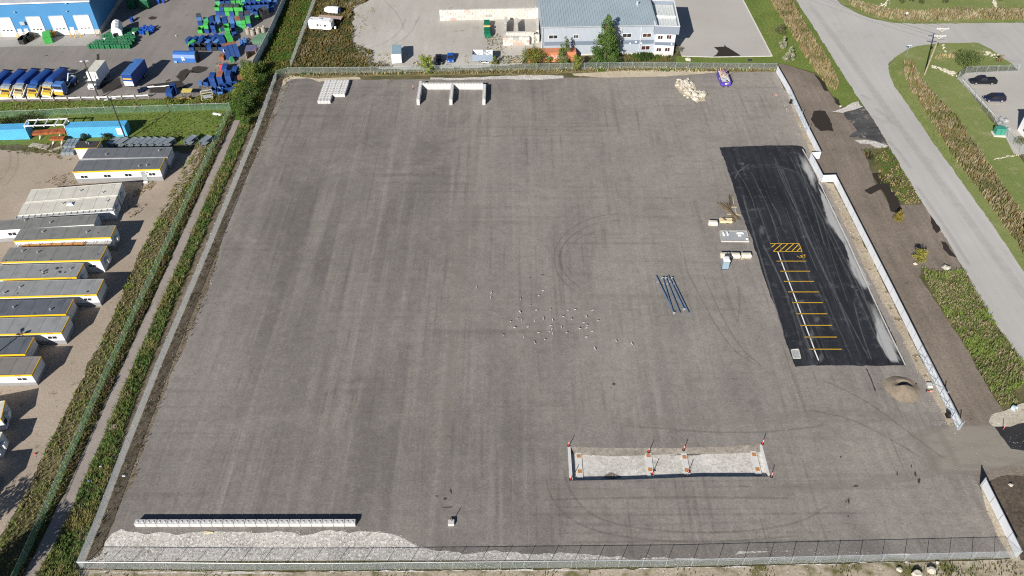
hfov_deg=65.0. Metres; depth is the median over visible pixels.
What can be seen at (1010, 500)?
topsoil
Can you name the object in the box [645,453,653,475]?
concrete footing
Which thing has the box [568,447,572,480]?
concrete beam
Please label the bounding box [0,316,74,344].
site trailer
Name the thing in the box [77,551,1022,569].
chain link fence
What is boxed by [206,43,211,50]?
waste skip
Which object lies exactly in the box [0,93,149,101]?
guard rail
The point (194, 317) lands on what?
weeds
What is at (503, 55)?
weeds
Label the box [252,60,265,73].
hedge bush
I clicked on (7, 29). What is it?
roller door
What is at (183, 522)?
concrete block
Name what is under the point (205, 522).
concrete block
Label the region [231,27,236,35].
waste skip
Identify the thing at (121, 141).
steel crate
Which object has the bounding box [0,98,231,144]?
lawn
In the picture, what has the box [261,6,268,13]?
waste skip
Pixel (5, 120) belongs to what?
bush
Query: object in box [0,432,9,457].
site trailer
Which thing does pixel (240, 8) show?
waste skip
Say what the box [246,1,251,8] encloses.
waste skip
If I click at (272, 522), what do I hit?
concrete block
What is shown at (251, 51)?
rusty box
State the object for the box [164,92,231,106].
weeds
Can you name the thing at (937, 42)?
utility pole
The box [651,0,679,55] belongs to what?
annex building
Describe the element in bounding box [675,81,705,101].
rubble patch
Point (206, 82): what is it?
waste skip
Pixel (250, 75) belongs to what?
hedge bush
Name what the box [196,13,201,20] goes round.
waste skip
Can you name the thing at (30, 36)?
waste skip
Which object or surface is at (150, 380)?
chain link fence
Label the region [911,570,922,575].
boulder
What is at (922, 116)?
grass
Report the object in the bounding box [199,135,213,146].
steel crate
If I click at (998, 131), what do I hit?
transformer cabinet
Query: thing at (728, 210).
rod bundle
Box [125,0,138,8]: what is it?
waste container
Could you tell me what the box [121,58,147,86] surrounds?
box truck
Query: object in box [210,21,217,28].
waste skip
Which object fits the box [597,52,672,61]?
weeds
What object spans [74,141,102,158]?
site trailer
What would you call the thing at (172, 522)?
concrete block
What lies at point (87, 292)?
site trailer
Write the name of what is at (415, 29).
limestone lot
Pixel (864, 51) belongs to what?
road
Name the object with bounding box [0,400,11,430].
site trailer
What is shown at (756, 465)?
concrete footing
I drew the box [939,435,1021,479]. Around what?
loose gravel
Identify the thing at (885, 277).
panel fence
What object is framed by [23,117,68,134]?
storage rack
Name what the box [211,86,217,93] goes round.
waste skip
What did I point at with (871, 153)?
weeds
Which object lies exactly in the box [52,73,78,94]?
hook truck
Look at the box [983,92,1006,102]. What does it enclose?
parked suv
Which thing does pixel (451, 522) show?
marker block
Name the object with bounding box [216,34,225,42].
waste skip
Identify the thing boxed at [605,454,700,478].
soil spill
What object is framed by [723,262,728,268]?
door
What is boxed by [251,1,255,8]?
waste skip
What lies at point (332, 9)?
covered boat
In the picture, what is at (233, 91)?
hedge bush
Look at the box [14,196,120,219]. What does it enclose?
site trailer
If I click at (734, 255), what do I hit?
storage crate
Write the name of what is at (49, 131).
rusty trough
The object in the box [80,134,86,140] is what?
bush
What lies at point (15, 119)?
bush
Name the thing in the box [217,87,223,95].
waste skip
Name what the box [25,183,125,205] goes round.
site trailer
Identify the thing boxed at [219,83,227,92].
waste skip
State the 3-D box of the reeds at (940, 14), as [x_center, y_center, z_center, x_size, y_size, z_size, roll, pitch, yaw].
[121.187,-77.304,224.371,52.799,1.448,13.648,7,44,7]
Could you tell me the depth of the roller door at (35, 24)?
213.00 m
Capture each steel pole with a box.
[656,275,674,313]
[661,277,672,308]
[665,277,679,312]
[668,275,684,309]
[671,277,688,312]
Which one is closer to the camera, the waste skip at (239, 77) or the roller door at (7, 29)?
the waste skip at (239, 77)
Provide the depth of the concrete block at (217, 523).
110.14 m
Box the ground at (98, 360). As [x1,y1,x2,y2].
[0,0,1023,575]
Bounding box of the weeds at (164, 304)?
[32,122,248,575]
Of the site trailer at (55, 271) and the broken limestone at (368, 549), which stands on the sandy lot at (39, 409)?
the site trailer at (55, 271)
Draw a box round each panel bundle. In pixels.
[61,148,75,154]
[63,142,76,148]
[65,138,80,142]
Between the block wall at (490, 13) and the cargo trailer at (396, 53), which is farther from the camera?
the block wall at (490, 13)
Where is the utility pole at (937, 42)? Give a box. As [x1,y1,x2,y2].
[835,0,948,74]
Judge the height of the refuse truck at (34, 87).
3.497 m
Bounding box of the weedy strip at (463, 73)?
[282,66,776,77]
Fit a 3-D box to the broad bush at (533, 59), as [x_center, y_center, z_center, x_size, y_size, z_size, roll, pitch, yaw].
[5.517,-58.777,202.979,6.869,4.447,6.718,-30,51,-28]
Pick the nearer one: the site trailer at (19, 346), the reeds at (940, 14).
the site trailer at (19, 346)
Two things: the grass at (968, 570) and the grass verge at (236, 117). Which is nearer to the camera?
the grass at (968, 570)
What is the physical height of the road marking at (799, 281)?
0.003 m
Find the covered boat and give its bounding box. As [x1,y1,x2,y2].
[324,6,340,14]
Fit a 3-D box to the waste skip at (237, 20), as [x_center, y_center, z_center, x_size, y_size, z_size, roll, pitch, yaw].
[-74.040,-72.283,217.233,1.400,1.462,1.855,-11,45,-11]
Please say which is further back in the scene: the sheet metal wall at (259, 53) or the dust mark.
the sheet metal wall at (259, 53)
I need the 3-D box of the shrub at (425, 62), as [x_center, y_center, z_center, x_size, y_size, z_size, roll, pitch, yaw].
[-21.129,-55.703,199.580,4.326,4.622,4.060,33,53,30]
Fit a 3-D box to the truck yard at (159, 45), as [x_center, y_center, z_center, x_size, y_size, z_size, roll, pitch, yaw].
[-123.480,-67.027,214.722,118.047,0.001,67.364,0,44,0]
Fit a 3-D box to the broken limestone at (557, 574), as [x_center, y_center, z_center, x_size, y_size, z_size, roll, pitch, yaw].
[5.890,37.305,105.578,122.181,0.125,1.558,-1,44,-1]
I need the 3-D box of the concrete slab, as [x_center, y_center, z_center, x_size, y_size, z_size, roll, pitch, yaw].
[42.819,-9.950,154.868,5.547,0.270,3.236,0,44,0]
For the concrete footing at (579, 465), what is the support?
on the pit floor
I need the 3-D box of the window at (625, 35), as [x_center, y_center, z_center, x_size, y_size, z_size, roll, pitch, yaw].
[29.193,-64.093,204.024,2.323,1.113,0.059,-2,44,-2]
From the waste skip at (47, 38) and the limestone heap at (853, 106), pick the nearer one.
the limestone heap at (853, 106)
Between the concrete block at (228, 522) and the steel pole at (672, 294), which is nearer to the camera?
the concrete block at (228, 522)
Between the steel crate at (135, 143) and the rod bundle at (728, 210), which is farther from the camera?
the steel crate at (135, 143)
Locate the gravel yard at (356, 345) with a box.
[108,71,1009,561]
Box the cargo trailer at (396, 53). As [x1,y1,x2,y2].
[391,44,401,62]
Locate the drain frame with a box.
[791,349,800,358]
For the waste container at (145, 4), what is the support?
on the truck yard at (159, 45)
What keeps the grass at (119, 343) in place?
on the ground at (98, 360)
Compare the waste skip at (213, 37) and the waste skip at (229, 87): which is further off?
the waste skip at (213, 37)
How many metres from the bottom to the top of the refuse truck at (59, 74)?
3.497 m
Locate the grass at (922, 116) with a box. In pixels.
[892,71,963,178]
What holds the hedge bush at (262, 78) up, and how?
on the grass verge at (236, 117)
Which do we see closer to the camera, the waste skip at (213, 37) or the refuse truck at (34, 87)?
the refuse truck at (34, 87)
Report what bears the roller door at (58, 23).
in the depot building at (19, 18)
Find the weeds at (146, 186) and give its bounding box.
[128,181,155,217]
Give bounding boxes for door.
[0,17,17,36]
[25,16,45,35]
[48,15,69,34]
[69,27,75,34]
[72,15,94,34]
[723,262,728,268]
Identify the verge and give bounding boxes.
[64,74,289,572]
[227,0,312,129]
[781,70,954,437]
[981,487,1020,560]
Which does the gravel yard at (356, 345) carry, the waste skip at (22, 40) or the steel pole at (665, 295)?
the steel pole at (665, 295)
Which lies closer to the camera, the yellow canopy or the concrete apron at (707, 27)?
the yellow canopy
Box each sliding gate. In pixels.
[788,88,809,132]
[918,345,964,429]
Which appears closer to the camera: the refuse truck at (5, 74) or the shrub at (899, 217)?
the shrub at (899, 217)
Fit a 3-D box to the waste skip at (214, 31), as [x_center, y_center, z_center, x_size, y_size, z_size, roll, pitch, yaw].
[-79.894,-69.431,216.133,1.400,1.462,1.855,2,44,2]
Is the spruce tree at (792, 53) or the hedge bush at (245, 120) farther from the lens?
the spruce tree at (792, 53)
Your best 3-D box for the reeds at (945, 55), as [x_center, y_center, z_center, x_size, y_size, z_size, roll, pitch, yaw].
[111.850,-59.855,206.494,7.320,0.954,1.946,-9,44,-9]
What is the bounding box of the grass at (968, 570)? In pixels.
[909,560,1022,575]
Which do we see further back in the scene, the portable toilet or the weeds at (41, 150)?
the weeds at (41, 150)
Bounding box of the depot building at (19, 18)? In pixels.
[0,0,121,36]
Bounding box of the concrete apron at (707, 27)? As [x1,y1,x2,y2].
[675,0,770,56]
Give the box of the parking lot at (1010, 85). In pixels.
[958,70,1023,153]
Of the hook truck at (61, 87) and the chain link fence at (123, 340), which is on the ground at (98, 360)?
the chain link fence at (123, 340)
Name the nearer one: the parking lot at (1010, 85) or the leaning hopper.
the parking lot at (1010, 85)
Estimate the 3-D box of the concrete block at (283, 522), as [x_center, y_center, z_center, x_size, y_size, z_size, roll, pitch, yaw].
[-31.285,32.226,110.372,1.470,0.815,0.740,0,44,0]
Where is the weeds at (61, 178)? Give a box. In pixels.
[45,173,77,184]
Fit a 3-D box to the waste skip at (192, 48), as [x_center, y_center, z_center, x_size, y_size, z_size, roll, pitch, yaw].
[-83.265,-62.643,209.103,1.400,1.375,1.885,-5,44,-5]
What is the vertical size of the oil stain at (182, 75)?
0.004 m
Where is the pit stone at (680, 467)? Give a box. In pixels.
[583,453,762,479]
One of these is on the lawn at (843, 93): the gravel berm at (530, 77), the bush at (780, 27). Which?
the bush at (780, 27)
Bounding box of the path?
[23,120,239,575]
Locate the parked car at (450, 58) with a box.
[446,52,453,62]
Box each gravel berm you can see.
[282,75,360,85]
[430,75,563,79]
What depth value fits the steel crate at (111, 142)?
176.77 m
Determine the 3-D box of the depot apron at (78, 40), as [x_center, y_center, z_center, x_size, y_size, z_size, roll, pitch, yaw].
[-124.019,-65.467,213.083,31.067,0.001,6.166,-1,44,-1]
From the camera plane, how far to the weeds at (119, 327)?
132.42 m
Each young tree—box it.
[555,36,569,63]
[571,54,581,71]
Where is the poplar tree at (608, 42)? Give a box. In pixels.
[588,14,620,67]
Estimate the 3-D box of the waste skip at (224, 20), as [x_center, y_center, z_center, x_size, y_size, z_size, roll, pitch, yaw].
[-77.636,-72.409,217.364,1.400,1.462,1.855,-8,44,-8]
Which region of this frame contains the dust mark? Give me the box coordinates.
[802,161,897,361]
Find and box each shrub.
[418,53,432,70]
[893,210,904,222]
[913,248,928,263]
[974,50,985,61]
[1015,136,1023,143]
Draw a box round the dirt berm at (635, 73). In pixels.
[572,70,716,77]
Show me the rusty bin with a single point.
(221, 57)
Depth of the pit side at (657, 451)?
119.71 m
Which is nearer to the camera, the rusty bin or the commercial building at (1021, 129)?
the commercial building at (1021, 129)
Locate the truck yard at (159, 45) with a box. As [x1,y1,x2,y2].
[0,0,282,101]
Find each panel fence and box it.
[776,66,789,93]
[806,127,835,181]
[833,175,921,350]
[981,479,1021,556]
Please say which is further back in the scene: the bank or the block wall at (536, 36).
the block wall at (536, 36)
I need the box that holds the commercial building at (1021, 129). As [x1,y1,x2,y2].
[1018,118,1023,136]
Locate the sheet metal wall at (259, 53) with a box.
[252,0,285,65]
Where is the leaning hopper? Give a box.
[221,41,240,59]
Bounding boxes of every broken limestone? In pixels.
[86,526,869,570]
[102,562,1010,575]
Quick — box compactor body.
[172,50,199,62]
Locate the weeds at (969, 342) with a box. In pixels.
[921,266,1023,406]
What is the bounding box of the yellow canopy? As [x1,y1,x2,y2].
[177,88,193,98]
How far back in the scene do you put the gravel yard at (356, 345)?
132.81 m
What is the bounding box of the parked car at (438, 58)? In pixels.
[435,53,442,64]
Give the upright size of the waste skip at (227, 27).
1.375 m
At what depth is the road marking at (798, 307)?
140.94 m
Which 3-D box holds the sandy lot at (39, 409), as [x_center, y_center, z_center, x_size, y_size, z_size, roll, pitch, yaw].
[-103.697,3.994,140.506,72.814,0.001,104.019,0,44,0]
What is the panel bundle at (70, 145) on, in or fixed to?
on the ground at (98, 360)
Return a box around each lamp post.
[80,60,99,99]
[104,96,125,136]
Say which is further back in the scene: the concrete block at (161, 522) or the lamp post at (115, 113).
the lamp post at (115, 113)
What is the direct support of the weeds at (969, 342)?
on the topsoil at (895, 244)
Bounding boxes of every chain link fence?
[0,103,228,117]
[11,104,230,575]
[76,71,276,566]
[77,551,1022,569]
[276,62,776,76]
[290,0,314,63]
[957,64,1023,157]
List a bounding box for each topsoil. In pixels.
[778,64,1023,489]
[988,475,1023,559]
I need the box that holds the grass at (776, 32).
[751,3,811,68]
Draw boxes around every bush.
[0,115,13,123]
[10,114,22,123]
[18,110,39,124]
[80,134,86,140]
[99,133,111,139]
[230,93,246,106]
[231,84,246,96]
[232,81,240,89]
[235,104,248,115]
[236,80,261,99]
[238,69,260,86]
[238,94,255,110]
[239,58,251,69]
[239,62,258,76]
[241,116,250,124]
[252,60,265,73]
[252,72,267,85]
[520,45,548,67]
[774,22,786,33]
[955,48,980,68]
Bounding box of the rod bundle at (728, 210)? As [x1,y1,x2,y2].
[717,203,741,220]
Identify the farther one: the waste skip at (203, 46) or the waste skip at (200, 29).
the waste skip at (200, 29)
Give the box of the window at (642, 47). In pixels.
[641,46,649,49]
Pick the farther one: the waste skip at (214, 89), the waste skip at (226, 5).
the waste skip at (226, 5)
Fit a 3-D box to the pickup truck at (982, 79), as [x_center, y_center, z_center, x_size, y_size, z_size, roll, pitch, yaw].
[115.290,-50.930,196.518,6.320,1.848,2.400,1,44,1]
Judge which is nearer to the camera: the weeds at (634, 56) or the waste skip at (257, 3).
the weeds at (634, 56)
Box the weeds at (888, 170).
[875,148,920,204]
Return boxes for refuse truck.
[0,68,27,97]
[0,69,12,90]
[13,68,40,97]
[26,68,54,97]
[41,67,71,96]
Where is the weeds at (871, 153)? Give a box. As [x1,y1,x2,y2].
[861,147,882,161]
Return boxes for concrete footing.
[575,453,582,477]
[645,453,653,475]
[681,453,690,475]
[750,451,761,475]
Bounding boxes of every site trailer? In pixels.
[0,214,102,241]
[0,263,88,280]
[0,279,108,305]
[0,298,78,322]
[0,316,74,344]
[0,337,39,356]
[0,356,46,385]
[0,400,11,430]
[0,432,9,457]
[1,245,111,271]
[13,225,120,249]
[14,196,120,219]
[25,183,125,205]
[72,158,167,182]
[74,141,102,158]
[82,147,175,168]
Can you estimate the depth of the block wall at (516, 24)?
215.09 m
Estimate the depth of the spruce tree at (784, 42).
208.78 m
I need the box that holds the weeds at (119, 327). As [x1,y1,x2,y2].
[0,133,216,575]
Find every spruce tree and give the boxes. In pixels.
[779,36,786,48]
[781,46,794,61]
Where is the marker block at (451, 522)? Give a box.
[448,518,453,525]
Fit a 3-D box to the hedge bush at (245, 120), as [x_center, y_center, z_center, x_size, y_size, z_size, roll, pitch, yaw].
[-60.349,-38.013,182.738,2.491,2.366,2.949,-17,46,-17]
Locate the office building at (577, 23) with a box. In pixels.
[536,0,657,55]
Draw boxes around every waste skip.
[17,35,27,44]
[23,32,34,41]
[42,30,52,43]
[165,87,174,97]
[185,36,192,43]
[188,43,194,50]
[194,43,200,50]
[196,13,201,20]
[197,26,203,33]
[198,35,206,41]
[200,43,206,50]
[203,21,209,28]
[203,76,209,86]
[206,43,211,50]
[208,72,216,81]
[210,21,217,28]
[210,80,217,86]
[211,26,217,33]
[211,33,218,41]
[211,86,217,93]
[212,43,217,50]
[214,3,219,10]
[215,15,220,22]
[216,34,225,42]
[216,71,224,80]
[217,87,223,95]
[218,3,223,10]
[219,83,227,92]
[221,63,229,72]
[222,16,227,23]
[223,3,228,10]
[224,23,229,31]
[224,33,232,41]
[224,70,232,79]
[225,82,232,91]
[228,3,233,10]
[229,16,234,23]
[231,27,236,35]
[232,66,239,75]
[233,3,238,10]
[235,16,240,24]
[237,74,242,82]
[238,3,243,10]
[240,16,245,23]
[245,15,250,23]
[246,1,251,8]
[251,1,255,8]
[253,8,258,14]
[255,1,259,7]
[257,8,265,14]
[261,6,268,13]
[269,4,274,11]
[272,0,277,6]
[484,28,490,38]
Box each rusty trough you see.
[32,128,65,139]
[49,136,65,144]
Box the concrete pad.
[504,45,540,55]
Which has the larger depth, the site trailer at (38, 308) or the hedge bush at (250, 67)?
the hedge bush at (250, 67)
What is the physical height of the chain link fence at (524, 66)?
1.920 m
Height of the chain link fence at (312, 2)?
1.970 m
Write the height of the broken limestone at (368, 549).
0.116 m
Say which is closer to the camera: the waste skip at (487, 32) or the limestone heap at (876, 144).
the limestone heap at (876, 144)
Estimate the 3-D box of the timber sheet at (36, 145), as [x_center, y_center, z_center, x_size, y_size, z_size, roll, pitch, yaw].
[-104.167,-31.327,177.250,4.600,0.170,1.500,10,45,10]
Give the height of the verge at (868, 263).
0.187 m
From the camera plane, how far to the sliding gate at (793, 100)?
186.35 m
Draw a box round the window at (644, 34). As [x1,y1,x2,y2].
[642,33,651,36]
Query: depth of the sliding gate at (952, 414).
126.36 m
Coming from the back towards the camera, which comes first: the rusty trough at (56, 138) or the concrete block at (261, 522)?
the rusty trough at (56, 138)
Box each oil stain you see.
[45,16,206,92]
[443,274,919,516]
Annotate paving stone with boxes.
[926,382,932,387]
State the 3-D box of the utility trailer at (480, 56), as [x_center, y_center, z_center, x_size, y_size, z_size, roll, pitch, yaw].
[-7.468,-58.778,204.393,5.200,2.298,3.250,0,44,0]
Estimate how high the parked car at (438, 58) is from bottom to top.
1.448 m
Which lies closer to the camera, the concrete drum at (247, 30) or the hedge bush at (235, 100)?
the hedge bush at (235, 100)
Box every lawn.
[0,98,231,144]
[676,0,861,106]
[838,0,1023,23]
[889,42,1023,270]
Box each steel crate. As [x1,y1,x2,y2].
[107,136,119,147]
[115,136,128,147]
[125,136,138,147]
[131,136,145,147]
[138,136,152,146]
[145,137,158,146]
[153,136,165,146]
[161,136,176,146]
[183,134,198,146]
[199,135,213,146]
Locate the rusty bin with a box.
[219,54,224,60]
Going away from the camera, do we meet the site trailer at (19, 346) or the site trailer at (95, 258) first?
the site trailer at (19, 346)
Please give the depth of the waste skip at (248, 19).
217.17 m
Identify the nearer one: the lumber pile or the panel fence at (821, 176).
the lumber pile
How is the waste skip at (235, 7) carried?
on the waste skip
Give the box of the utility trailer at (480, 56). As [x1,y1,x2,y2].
[472,50,492,62]
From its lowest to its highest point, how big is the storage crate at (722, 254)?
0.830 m
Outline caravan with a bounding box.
[308,17,335,30]
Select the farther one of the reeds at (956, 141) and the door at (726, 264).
the reeds at (956, 141)
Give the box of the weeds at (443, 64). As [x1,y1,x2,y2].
[378,45,511,66]
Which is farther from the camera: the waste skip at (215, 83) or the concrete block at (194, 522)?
the waste skip at (215, 83)
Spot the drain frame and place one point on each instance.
(795, 353)
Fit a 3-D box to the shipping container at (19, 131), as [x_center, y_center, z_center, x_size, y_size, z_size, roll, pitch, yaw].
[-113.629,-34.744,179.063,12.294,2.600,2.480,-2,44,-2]
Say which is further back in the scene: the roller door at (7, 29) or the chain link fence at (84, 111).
the roller door at (7, 29)
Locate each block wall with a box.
[439,7,537,20]
[503,17,506,35]
[503,36,529,45]
[506,31,533,42]
[515,18,517,30]
[534,33,538,42]
[536,18,538,33]
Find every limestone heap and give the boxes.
[833,101,862,112]
[854,140,887,147]
[988,403,1023,426]
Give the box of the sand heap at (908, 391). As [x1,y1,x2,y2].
[883,376,919,403]
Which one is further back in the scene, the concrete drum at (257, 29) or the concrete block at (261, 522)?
the concrete drum at (257, 29)
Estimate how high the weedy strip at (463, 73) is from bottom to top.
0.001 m
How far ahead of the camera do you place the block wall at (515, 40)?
210.34 m
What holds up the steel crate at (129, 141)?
on the sandy lot at (39, 409)
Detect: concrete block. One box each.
[134,519,145,526]
[145,519,156,526]
[156,519,167,526]
[167,519,178,526]
[178,519,189,526]
[189,519,200,526]
[200,519,211,526]
[211,519,222,526]
[223,519,233,526]
[234,519,245,526]
[245,519,256,526]
[256,519,267,526]
[267,519,278,526]
[278,519,289,526]
[289,519,300,526]
[300,519,311,526]
[311,519,322,526]
[322,519,333,526]
[333,519,344,526]
[344,519,355,526]
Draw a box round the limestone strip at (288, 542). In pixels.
[84,529,908,573]
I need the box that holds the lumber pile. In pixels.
[719,217,732,224]
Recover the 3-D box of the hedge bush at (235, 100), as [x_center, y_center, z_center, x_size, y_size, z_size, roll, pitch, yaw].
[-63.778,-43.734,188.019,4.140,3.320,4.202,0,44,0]
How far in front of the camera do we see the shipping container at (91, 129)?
179.00 m
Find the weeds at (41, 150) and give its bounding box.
[2,143,69,159]
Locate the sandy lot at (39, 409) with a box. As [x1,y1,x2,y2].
[0,145,201,534]
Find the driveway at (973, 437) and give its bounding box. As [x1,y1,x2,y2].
[921,425,1023,471]
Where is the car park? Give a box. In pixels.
[719,145,905,366]
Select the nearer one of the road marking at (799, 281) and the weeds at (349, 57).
the road marking at (799, 281)
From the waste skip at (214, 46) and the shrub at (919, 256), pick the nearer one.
the shrub at (919, 256)
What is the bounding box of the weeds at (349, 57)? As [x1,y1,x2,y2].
[289,0,392,67]
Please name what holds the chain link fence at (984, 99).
on the parking lot at (1010, 85)
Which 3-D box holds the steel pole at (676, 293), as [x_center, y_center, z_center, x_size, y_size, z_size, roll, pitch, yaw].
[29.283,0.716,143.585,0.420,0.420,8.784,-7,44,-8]
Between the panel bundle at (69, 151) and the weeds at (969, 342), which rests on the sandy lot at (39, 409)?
the panel bundle at (69, 151)
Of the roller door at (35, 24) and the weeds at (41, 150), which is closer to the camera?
the weeds at (41, 150)
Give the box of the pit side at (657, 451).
[571,444,768,476]
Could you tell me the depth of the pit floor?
118.12 m
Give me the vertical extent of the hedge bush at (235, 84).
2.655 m
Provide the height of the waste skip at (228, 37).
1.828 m
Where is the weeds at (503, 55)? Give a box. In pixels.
[486,34,522,63]
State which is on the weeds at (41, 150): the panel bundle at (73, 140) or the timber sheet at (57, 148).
the timber sheet at (57, 148)
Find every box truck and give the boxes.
[86,60,108,89]
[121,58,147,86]
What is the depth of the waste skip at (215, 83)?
195.18 m
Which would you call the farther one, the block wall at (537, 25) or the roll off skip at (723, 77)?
the block wall at (537, 25)
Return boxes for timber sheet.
[28,143,50,149]
[48,145,62,151]
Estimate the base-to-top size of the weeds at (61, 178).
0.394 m
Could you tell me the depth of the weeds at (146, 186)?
165.34 m
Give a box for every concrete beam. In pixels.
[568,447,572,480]
[760,444,769,476]
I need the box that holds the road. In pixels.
[796,0,1023,360]
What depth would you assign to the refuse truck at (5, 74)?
193.68 m
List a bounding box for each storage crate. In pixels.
[708,220,717,225]
[720,252,729,257]
[730,252,739,257]
[741,253,751,257]
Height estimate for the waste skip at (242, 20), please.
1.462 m
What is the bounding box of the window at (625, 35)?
[622,33,631,37]
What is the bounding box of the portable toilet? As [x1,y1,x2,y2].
[721,256,730,269]
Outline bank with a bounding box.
[74,559,1023,575]
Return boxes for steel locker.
[169,83,177,94]
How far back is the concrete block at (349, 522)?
110.20 m
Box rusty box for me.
[245,45,257,59]
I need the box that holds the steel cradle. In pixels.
[200,89,212,100]
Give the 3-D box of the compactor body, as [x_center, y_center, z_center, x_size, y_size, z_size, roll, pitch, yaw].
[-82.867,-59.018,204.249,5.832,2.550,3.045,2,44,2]
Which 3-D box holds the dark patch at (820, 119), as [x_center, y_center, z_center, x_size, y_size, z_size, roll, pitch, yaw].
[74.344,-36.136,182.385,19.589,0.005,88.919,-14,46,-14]
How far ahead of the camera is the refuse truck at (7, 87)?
191.24 m
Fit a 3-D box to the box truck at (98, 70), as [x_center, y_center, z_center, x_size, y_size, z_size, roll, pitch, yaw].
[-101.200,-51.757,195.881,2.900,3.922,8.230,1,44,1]
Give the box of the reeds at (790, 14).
[771,0,838,90]
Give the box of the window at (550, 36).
[549,35,557,38]
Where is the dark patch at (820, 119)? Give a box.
[713,45,955,256]
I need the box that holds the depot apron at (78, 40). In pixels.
[0,35,100,46]
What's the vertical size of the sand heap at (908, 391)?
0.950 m
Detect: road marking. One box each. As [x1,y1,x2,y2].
[770,243,831,325]
[778,252,818,359]
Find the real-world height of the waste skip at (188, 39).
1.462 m
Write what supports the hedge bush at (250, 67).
on the grass verge at (236, 117)
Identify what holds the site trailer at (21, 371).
on the sandy lot at (39, 409)
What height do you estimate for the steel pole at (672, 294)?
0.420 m
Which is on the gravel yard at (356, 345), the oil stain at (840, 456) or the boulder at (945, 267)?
the oil stain at (840, 456)
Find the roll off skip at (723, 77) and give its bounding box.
[716,68,730,86]
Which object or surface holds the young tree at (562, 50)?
on the ground at (98, 360)
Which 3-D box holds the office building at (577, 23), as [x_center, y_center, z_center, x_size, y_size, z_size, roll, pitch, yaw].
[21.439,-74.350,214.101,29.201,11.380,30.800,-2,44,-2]
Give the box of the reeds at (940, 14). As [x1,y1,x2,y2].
[847,0,1023,21]
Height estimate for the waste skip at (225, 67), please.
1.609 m
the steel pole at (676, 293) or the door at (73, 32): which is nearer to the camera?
the steel pole at (676, 293)
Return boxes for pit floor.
[571,452,766,480]
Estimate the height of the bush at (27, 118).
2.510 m
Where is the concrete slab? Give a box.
[720,230,748,241]
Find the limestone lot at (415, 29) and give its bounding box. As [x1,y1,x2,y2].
[350,0,540,69]
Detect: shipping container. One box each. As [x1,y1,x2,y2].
[0,123,32,139]
[65,120,130,137]
[527,48,575,61]
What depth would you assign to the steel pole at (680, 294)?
143.02 m
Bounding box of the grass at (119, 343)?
[8,117,227,575]
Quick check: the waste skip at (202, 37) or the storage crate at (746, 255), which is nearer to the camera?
the storage crate at (746, 255)
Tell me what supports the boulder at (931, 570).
on the bank
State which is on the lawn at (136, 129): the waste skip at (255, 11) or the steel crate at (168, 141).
the steel crate at (168, 141)
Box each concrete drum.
[245,27,249,34]
[249,28,254,35]
[255,27,260,33]
[260,25,265,32]
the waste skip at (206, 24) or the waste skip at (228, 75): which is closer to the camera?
the waste skip at (228, 75)
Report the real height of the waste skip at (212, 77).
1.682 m
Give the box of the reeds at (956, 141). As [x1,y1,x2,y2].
[902,59,1023,253]
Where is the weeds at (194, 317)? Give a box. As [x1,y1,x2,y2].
[85,77,291,568]
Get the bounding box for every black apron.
[844,107,886,143]
[995,423,1023,450]
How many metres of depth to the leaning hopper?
205.46 m
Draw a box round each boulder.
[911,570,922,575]
[926,566,936,573]
[942,265,950,269]
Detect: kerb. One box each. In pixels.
[684,0,772,56]
[802,149,905,364]
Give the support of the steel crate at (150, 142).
on the sandy lot at (39, 409)
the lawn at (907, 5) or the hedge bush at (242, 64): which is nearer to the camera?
the hedge bush at (242, 64)
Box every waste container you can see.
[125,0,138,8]
[138,0,151,8]
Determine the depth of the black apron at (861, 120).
183.37 m
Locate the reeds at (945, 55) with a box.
[935,52,957,58]
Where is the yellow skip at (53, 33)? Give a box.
[46,30,55,36]
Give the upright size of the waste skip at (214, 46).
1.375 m
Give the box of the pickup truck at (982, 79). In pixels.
[969,75,997,84]
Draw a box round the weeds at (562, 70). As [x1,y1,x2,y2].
[285,66,775,76]
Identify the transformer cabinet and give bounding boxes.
[991,126,1006,136]
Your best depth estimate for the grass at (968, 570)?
105.83 m
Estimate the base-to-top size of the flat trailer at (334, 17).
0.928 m
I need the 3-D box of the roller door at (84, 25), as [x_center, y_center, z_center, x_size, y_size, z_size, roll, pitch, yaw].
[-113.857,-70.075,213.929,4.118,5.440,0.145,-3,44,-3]
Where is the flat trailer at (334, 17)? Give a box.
[318,15,342,19]
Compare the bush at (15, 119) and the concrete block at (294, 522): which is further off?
the bush at (15, 119)
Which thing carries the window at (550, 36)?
in the office building at (577, 23)
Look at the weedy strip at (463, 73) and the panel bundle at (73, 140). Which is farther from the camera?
the weedy strip at (463, 73)
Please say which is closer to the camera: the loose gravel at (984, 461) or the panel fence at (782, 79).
the loose gravel at (984, 461)

